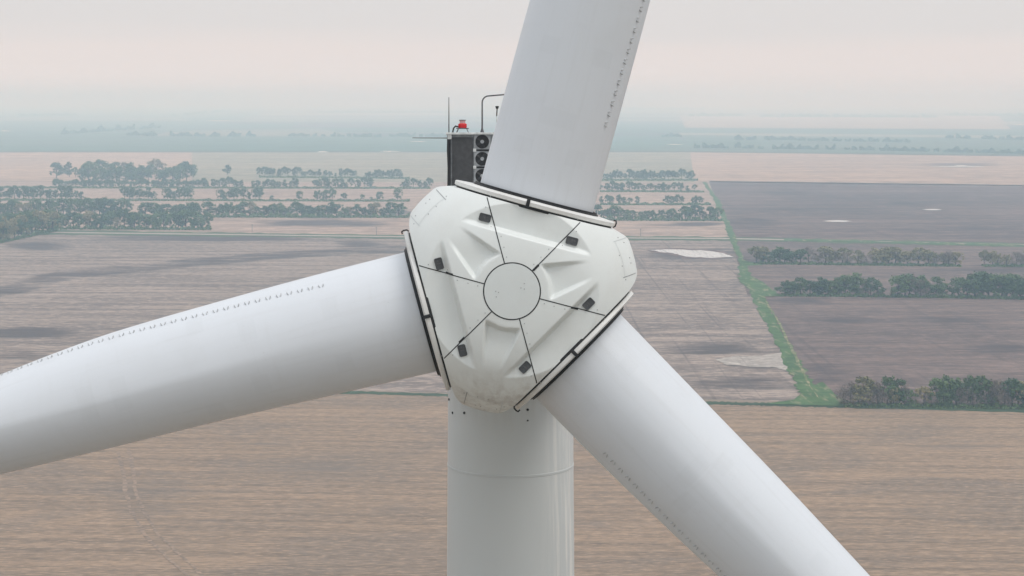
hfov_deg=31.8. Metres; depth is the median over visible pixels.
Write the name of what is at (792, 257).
tree
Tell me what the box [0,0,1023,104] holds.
sky
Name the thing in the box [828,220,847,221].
pond
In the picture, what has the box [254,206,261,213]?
tree
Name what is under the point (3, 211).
tree
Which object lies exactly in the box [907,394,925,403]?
tree
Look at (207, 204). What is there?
tree
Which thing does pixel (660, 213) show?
tree
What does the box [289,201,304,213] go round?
tree
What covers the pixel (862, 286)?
tree
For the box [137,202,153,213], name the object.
tree
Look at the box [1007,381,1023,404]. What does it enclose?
tree
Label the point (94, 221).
tree
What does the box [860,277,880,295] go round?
tree
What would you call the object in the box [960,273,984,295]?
tree
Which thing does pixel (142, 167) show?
tree
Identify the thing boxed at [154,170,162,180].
tree
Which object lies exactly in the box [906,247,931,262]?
tree
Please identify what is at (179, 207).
tree
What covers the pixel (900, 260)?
tree
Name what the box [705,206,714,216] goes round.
tree
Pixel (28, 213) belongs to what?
tree
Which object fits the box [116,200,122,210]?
tree
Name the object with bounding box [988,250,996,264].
tree
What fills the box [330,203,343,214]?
tree
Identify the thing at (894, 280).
tree
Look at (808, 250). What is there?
tree
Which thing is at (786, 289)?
tree
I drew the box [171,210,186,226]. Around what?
tree
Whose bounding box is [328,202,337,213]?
tree
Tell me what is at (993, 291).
tree
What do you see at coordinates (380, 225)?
stubble strip field
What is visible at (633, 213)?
tree
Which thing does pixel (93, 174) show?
tree
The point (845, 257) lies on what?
tree
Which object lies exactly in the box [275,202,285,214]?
tree
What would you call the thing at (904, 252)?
tree
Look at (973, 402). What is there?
tree
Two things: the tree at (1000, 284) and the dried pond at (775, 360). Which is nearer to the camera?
the dried pond at (775, 360)
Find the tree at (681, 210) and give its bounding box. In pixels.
[678,205,688,218]
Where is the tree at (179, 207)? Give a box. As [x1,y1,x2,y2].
[171,204,186,211]
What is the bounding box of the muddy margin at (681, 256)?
[646,248,734,258]
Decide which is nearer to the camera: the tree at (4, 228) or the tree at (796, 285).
the tree at (796, 285)
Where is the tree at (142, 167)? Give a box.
[137,165,149,177]
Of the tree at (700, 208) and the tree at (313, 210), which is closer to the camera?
the tree at (700, 208)
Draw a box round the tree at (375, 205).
[369,202,380,213]
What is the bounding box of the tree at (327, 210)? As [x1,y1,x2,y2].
[318,205,331,214]
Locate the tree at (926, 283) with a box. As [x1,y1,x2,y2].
[918,281,932,293]
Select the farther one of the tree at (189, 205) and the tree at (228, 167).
the tree at (228, 167)
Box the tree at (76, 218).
[71,213,84,228]
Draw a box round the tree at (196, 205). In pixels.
[188,202,200,211]
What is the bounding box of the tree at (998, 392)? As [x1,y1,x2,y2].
[989,378,1009,401]
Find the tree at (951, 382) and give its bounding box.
[937,374,965,403]
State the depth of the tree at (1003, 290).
758.23 m
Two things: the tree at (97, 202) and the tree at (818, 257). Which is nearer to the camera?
the tree at (818, 257)
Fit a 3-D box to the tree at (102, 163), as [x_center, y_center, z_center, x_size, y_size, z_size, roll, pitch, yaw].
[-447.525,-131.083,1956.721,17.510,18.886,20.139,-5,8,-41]
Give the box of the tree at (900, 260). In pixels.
[895,253,907,261]
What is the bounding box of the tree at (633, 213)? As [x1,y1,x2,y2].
[630,210,637,218]
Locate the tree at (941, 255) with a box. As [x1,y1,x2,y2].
[937,252,947,262]
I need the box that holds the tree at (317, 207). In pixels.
[314,205,322,215]
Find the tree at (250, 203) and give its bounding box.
[242,201,256,214]
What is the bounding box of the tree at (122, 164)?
[121,162,126,176]
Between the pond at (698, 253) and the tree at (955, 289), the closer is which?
the tree at (955, 289)
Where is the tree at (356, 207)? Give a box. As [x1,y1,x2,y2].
[351,204,361,214]
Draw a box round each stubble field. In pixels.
[0,152,191,181]
[0,394,1023,575]
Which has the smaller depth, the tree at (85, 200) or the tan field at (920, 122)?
the tree at (85, 200)
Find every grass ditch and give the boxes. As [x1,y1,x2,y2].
[703,182,813,392]
[737,274,782,295]
[743,261,761,265]
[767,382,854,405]
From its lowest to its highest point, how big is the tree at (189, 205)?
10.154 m
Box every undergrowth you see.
[0,175,721,242]
[754,260,1023,409]
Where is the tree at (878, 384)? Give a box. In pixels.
[870,381,886,402]
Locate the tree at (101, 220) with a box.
[97,217,105,227]
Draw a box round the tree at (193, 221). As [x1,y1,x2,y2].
[188,210,198,227]
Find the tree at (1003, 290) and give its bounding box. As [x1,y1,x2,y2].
[992,273,1016,295]
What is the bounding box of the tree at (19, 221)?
[14,219,26,234]
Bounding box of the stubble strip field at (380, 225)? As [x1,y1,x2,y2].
[0,181,728,236]
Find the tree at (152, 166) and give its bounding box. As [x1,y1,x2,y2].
[146,164,156,174]
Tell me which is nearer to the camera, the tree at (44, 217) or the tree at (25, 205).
the tree at (44, 217)
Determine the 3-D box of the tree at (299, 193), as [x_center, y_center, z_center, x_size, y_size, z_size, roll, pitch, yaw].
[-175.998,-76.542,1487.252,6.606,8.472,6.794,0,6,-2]
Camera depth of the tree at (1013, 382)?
489.58 m
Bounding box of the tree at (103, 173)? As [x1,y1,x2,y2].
[95,167,106,179]
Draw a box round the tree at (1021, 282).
[1014,274,1023,294]
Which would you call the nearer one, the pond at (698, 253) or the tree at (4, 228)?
the pond at (698, 253)
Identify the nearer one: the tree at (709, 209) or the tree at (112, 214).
the tree at (112, 214)
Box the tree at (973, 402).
[963,388,986,405]
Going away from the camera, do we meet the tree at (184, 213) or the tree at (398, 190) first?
the tree at (184, 213)
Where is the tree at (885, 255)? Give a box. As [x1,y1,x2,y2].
[873,250,891,262]
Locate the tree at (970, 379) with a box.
[962,375,980,404]
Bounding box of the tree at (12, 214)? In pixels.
[9,211,24,223]
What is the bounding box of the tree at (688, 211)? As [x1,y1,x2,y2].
[682,207,695,216]
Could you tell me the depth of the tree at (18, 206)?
1289.86 m
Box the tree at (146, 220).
[141,215,150,225]
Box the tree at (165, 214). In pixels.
[156,210,172,225]
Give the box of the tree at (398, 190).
[392,188,402,199]
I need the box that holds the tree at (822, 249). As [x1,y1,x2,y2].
[815,246,835,262]
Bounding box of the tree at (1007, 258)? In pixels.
[1001,254,1012,264]
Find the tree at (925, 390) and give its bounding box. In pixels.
[914,386,934,404]
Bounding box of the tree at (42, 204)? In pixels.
[37,203,47,210]
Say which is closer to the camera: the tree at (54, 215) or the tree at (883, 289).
the tree at (883, 289)
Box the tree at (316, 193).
[313,190,321,199]
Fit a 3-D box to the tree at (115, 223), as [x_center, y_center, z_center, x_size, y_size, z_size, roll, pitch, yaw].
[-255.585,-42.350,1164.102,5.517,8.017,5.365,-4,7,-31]
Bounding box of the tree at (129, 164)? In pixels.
[125,162,134,174]
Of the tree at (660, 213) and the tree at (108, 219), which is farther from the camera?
the tree at (660, 213)
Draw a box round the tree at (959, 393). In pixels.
[952,387,967,404]
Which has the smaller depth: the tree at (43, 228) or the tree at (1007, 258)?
the tree at (1007, 258)
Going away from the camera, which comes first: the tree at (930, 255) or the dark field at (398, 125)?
the tree at (930, 255)
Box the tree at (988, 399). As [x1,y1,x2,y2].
[975,385,997,405]
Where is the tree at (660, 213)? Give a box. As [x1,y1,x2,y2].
[656,209,664,216]
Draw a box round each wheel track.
[116,452,189,575]
[127,448,204,575]
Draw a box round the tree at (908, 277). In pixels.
[896,273,916,295]
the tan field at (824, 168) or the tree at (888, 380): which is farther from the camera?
the tan field at (824, 168)
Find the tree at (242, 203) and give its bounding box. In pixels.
[236,201,248,213]
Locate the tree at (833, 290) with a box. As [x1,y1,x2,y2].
[827,281,838,294]
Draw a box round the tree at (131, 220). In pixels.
[127,212,142,226]
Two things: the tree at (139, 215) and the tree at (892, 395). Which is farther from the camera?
the tree at (139, 215)
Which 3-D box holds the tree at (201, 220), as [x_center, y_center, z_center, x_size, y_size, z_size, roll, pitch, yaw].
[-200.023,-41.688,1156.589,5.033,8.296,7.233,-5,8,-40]
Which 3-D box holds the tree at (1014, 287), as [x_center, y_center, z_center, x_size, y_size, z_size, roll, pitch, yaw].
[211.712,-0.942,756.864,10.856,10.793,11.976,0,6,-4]
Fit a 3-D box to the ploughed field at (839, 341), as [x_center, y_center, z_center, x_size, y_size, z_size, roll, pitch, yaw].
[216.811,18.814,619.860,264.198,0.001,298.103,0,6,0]
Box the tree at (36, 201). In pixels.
[29,198,41,210]
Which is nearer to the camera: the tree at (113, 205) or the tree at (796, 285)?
the tree at (796, 285)
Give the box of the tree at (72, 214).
[64,212,79,224]
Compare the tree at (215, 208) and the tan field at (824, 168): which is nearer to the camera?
the tree at (215, 208)
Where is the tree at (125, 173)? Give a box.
[122,171,130,180]
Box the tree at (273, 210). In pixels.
[268,203,277,213]
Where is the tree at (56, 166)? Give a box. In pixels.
[49,162,64,177]
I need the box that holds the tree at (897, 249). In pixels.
[890,246,904,261]
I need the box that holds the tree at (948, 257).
[941,251,955,263]
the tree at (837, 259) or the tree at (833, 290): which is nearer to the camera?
the tree at (833, 290)
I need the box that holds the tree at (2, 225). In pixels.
[0,220,12,238]
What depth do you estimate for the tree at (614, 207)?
1250.63 m
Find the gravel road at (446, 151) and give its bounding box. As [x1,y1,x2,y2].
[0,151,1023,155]
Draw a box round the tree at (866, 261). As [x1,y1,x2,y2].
[858,253,875,263]
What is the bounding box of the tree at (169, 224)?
[163,213,175,225]
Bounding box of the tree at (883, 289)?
[872,283,886,293]
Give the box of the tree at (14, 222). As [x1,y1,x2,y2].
[2,216,19,236]
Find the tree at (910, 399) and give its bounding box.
[902,389,918,404]
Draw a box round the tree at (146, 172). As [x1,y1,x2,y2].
[143,168,153,179]
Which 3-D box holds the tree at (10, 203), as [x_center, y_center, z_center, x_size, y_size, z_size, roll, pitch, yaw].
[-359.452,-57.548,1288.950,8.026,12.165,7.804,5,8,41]
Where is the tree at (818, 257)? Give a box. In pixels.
[813,252,823,262]
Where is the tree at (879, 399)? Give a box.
[875,389,888,403]
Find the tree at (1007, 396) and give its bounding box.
[999,384,1014,404]
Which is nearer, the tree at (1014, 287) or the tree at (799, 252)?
the tree at (1014, 287)
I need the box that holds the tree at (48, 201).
[43,199,55,209]
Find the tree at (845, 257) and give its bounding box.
[841,251,854,262]
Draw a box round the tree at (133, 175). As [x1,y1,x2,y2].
[126,166,137,181]
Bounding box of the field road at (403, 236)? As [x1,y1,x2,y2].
[7,231,1023,244]
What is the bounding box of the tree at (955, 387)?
[946,381,966,404]
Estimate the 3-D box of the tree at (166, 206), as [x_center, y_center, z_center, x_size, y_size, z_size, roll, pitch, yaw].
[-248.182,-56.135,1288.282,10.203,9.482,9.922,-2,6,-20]
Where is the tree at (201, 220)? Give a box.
[196,217,205,229]
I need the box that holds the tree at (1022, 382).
[1011,380,1023,404]
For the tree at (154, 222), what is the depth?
1156.61 m
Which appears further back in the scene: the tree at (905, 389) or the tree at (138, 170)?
the tree at (138, 170)
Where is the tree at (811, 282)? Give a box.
[803,280,816,294]
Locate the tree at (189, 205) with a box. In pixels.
[182,202,194,211]
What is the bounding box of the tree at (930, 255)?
[919,250,937,263]
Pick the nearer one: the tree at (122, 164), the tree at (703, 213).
the tree at (703, 213)
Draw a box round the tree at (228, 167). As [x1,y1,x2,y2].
[222,165,230,174]
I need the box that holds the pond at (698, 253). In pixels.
[651,249,732,257]
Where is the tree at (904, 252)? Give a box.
[899,250,915,263]
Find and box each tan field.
[0,118,189,120]
[143,129,352,135]
[212,118,495,121]
[680,115,1009,128]
[690,152,1023,185]
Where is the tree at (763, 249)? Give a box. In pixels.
[755,246,770,261]
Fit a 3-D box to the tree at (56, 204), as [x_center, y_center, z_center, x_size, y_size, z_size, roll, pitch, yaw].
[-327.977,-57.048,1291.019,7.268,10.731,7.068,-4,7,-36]
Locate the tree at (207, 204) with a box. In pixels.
[201,201,215,213]
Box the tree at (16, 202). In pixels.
[11,200,22,211]
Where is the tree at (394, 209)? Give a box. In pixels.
[389,202,407,214]
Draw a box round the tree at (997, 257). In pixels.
[992,253,1002,263]
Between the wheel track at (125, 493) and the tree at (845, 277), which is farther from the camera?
the tree at (845, 277)
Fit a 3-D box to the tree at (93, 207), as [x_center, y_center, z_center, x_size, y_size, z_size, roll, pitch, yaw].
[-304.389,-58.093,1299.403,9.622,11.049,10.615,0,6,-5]
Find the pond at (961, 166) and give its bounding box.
[937,166,985,166]
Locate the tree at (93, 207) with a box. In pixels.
[85,201,96,212]
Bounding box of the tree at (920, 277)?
[906,273,926,293]
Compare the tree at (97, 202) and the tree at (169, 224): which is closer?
the tree at (169, 224)
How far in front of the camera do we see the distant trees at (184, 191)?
1906.25 m
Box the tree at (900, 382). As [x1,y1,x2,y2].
[892,378,906,402]
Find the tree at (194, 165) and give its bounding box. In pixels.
[191,164,197,176]
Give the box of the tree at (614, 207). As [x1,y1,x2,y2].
[607,205,622,217]
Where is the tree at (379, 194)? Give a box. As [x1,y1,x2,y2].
[376,191,383,198]
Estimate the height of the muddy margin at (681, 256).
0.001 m
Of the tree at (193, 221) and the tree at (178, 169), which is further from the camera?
the tree at (178, 169)
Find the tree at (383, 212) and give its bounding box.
[378,207,388,214]
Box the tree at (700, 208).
[686,204,704,216]
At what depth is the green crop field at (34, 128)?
6202.66 m
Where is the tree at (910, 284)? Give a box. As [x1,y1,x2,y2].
[903,276,918,293]
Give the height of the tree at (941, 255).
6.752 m
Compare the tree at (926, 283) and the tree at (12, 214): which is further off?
the tree at (12, 214)
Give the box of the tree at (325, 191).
[321,189,329,199]
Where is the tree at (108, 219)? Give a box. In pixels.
[97,214,112,225]
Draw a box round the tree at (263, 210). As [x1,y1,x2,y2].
[260,205,268,215]
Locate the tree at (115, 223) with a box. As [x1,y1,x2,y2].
[113,216,121,226]
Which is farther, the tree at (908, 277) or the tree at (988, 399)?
the tree at (908, 277)
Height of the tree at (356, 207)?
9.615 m
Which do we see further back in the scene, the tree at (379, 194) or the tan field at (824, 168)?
the tan field at (824, 168)
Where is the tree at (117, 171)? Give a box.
[107,164,122,181]
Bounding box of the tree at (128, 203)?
[123,199,133,211]
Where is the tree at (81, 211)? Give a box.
[76,198,85,212]
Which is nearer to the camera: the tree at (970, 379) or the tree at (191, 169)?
the tree at (970, 379)
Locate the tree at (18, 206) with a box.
[14,203,22,212]
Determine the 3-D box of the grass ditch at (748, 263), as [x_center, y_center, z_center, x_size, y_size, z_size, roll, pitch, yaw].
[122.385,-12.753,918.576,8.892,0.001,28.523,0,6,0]
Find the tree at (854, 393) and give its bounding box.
[848,386,872,405]
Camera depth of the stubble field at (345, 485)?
379.64 m
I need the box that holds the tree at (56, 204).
[50,202,59,212]
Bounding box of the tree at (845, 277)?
[839,274,854,292]
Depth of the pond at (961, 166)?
2237.24 m
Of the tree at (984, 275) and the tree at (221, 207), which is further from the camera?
the tree at (221, 207)
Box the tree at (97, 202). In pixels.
[89,197,107,213]
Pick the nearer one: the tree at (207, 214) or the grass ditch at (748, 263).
the grass ditch at (748, 263)
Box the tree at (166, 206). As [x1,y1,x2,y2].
[158,203,171,212]
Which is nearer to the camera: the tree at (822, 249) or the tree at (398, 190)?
the tree at (822, 249)
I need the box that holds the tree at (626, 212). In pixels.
[623,209,631,218]
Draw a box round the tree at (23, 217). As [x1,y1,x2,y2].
[15,215,29,234]
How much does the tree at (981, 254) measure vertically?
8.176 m
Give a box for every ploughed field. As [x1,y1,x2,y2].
[0,234,799,400]
[710,181,1023,242]
[733,241,1023,296]
[765,296,1023,408]
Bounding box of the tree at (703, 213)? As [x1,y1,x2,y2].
[699,211,706,218]
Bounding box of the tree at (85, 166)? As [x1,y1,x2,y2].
[81,162,98,179]
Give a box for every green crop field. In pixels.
[0,113,263,135]
[0,136,688,150]
[679,128,1023,154]
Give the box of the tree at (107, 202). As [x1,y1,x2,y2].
[95,197,109,215]
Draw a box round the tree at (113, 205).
[110,201,119,211]
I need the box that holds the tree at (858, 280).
[847,272,865,292]
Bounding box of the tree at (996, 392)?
[989,381,1003,404]
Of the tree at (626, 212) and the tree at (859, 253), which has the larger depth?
the tree at (626, 212)
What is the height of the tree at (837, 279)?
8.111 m
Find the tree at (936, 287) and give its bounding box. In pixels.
[928,276,947,295]
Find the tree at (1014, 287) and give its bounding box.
[1001,273,1023,294]
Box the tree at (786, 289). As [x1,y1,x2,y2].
[774,281,794,293]
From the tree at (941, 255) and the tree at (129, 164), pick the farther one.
the tree at (129, 164)
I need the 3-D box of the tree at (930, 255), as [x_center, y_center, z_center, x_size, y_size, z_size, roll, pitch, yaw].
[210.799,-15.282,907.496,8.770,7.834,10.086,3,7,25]
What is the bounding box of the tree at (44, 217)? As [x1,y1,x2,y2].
[29,209,49,229]
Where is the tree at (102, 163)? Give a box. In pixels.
[93,159,108,172]
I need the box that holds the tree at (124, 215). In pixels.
[115,208,130,225]
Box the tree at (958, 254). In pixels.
[950,252,964,264]
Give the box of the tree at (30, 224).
[25,216,40,232]
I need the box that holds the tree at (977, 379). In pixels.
[967,375,993,405]
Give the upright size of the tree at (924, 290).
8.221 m
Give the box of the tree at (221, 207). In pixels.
[218,203,230,213]
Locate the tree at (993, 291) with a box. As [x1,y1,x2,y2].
[988,274,1004,294]
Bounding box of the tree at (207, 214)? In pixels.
[203,212,214,224]
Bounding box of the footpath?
[765,301,817,396]
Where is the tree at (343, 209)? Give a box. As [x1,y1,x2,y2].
[337,208,348,215]
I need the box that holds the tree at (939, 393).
[928,387,952,405]
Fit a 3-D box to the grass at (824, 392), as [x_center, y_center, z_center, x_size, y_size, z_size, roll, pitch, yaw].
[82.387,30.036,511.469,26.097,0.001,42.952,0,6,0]
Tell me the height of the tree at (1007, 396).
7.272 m
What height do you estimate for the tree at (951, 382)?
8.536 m
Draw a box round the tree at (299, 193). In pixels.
[296,191,303,199]
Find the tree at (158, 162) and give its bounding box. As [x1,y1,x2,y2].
[146,158,166,175]
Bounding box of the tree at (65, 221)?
[60,216,70,227]
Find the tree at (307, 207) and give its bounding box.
[301,205,311,213]
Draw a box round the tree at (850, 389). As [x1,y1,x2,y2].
[834,380,858,405]
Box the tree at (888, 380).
[874,376,900,403]
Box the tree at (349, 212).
[344,206,353,214]
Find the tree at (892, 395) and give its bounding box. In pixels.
[888,387,899,403]
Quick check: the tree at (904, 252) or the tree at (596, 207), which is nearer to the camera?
the tree at (904, 252)
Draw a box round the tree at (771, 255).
[763,252,775,262]
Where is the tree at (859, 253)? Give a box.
[850,250,864,262]
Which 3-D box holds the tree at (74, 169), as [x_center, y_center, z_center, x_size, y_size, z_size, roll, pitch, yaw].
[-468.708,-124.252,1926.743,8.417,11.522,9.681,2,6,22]
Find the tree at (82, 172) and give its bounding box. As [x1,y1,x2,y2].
[76,168,89,179]
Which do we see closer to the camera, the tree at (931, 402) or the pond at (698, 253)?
the tree at (931, 402)
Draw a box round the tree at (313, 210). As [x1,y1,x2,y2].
[307,207,316,213]
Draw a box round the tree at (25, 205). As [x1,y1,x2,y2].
[21,203,31,210]
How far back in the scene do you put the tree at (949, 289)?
763.96 m
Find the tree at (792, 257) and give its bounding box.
[787,250,799,261]
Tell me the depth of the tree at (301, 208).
1283.87 m
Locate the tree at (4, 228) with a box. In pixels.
[0,220,10,238]
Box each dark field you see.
[291,124,495,127]
[680,133,1022,137]
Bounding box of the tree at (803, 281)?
[791,277,808,293]
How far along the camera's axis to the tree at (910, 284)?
762.39 m
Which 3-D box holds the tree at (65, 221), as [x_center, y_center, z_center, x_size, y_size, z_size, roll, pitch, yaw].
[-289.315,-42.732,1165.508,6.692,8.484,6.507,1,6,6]
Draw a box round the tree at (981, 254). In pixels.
[978,250,989,264]
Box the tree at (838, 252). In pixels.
[834,247,853,262]
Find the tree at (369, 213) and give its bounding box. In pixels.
[366,203,374,215]
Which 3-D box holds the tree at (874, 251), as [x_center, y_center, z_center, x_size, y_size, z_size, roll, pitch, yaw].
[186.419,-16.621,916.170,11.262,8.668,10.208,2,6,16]
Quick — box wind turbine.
[0,0,869,575]
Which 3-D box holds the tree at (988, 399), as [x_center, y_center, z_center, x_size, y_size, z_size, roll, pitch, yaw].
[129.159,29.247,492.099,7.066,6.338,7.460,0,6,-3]
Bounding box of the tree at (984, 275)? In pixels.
[970,271,995,293]
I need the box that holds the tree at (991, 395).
[982,379,1000,404]
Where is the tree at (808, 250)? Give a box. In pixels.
[802,245,815,261]
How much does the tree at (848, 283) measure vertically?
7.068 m
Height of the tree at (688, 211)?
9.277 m
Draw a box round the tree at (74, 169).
[71,167,78,176]
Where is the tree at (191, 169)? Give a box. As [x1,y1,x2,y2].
[179,164,195,179]
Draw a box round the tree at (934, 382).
[927,377,948,401]
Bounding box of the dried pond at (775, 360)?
[716,352,787,369]
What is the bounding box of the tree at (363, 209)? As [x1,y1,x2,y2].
[361,207,366,214]
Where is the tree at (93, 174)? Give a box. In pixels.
[89,170,100,178]
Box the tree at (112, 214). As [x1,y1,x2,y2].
[105,210,117,227]
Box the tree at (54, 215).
[44,212,60,228]
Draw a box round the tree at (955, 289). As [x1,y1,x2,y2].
[948,276,966,294]
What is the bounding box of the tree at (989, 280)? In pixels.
[982,272,997,294]
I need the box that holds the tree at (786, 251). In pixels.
[776,249,790,261]
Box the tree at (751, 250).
[747,246,762,261]
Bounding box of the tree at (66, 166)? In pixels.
[63,162,71,176]
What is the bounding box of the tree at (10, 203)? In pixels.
[5,199,15,212]
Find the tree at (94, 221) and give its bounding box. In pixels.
[89,215,98,227]
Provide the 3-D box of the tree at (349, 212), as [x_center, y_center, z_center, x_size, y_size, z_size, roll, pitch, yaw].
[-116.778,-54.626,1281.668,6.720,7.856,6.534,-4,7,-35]
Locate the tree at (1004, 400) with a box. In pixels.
[999,392,1020,405]
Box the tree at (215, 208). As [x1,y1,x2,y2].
[213,207,220,214]
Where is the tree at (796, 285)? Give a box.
[790,282,799,293]
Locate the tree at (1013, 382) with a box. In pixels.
[999,377,1022,405]
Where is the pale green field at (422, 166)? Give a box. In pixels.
[192,152,693,181]
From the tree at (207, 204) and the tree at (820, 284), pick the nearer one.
the tree at (820, 284)
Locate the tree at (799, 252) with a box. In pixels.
[792,249,810,262]
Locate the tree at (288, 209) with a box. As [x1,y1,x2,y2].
[286,207,293,213]
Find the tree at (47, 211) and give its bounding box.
[43,208,59,228]
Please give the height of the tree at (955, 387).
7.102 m
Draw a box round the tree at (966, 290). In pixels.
[954,279,979,294]
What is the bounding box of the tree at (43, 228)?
[35,215,50,230]
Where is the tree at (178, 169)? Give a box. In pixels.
[172,164,185,179]
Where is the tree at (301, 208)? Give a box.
[296,207,306,215]
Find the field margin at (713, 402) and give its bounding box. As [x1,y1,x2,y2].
[340,391,1023,412]
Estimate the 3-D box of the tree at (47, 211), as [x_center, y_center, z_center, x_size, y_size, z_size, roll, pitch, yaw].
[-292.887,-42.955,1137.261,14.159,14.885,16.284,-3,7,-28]
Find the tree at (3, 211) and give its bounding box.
[0,203,8,213]
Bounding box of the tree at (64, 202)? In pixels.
[56,198,72,213]
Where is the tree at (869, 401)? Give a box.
[860,391,882,405]
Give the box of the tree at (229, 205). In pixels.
[224,202,234,212]
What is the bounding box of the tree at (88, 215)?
[82,210,98,224]
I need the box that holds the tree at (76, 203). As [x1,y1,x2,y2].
[66,199,83,212]
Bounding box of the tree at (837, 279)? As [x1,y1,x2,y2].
[833,277,845,293]
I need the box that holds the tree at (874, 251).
[867,247,883,262]
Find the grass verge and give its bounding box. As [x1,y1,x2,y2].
[7,229,1023,246]
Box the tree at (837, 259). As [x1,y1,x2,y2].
[823,249,839,262]
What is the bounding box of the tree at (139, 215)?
[130,212,148,224]
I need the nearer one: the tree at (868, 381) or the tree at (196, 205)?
the tree at (868, 381)
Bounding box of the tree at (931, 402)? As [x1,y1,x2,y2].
[926,395,937,405]
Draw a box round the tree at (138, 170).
[130,168,142,179]
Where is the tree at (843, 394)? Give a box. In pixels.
[834,388,855,404]
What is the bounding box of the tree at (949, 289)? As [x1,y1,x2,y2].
[939,283,951,294]
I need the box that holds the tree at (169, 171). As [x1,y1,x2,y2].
[164,166,179,178]
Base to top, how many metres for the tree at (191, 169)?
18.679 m
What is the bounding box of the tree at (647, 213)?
[640,210,652,217]
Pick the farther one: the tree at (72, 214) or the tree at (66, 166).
the tree at (66, 166)
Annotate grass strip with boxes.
[784,239,1023,246]
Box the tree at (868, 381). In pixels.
[848,376,877,401]
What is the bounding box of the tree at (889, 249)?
[882,247,897,263]
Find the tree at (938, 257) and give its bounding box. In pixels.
[929,255,941,262]
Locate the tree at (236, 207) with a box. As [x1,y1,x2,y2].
[230,205,242,213]
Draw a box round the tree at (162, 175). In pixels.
[158,171,168,179]
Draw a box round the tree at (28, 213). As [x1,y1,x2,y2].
[16,210,33,232]
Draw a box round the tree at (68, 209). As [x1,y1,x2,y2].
[65,206,72,213]
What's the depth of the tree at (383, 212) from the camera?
1280.03 m
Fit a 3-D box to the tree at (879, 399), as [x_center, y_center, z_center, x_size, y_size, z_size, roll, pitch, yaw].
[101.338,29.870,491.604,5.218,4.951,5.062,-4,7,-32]
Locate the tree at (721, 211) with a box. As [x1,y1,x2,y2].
[710,207,723,217]
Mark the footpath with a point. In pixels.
(791, 347)
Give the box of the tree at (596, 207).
[594,204,602,215]
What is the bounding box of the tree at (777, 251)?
[771,246,790,260]
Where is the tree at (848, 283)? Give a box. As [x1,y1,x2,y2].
[842,279,859,293]
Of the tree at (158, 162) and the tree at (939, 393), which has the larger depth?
the tree at (158, 162)
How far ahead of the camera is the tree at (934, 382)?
492.12 m
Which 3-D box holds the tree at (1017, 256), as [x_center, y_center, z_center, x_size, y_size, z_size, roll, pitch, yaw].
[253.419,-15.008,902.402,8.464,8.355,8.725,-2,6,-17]
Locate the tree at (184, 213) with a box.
[175,209,190,226]
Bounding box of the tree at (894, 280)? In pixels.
[888,275,909,294]
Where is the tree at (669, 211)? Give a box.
[666,208,677,217]
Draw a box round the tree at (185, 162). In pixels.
[178,161,192,172]
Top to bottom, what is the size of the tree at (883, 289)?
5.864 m
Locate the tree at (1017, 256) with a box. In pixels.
[1010,251,1023,263]
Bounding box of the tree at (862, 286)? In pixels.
[859,283,869,294]
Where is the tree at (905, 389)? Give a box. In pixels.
[900,384,909,403]
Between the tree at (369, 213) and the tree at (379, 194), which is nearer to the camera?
the tree at (369, 213)
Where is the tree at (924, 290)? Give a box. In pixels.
[913,280,930,295]
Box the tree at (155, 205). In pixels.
[147,202,159,213]
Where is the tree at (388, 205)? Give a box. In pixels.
[385,202,396,212]
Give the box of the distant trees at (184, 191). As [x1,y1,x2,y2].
[0,107,1023,202]
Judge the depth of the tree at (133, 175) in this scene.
1807.12 m
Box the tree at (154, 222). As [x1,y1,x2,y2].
[148,213,162,227]
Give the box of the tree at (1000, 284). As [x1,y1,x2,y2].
[994,280,1013,295]
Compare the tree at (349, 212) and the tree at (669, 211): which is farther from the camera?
the tree at (349, 212)
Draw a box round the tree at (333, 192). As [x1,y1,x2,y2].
[329,188,336,199]
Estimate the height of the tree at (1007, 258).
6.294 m
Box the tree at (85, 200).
[79,197,92,211]
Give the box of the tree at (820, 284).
[813,277,828,293]

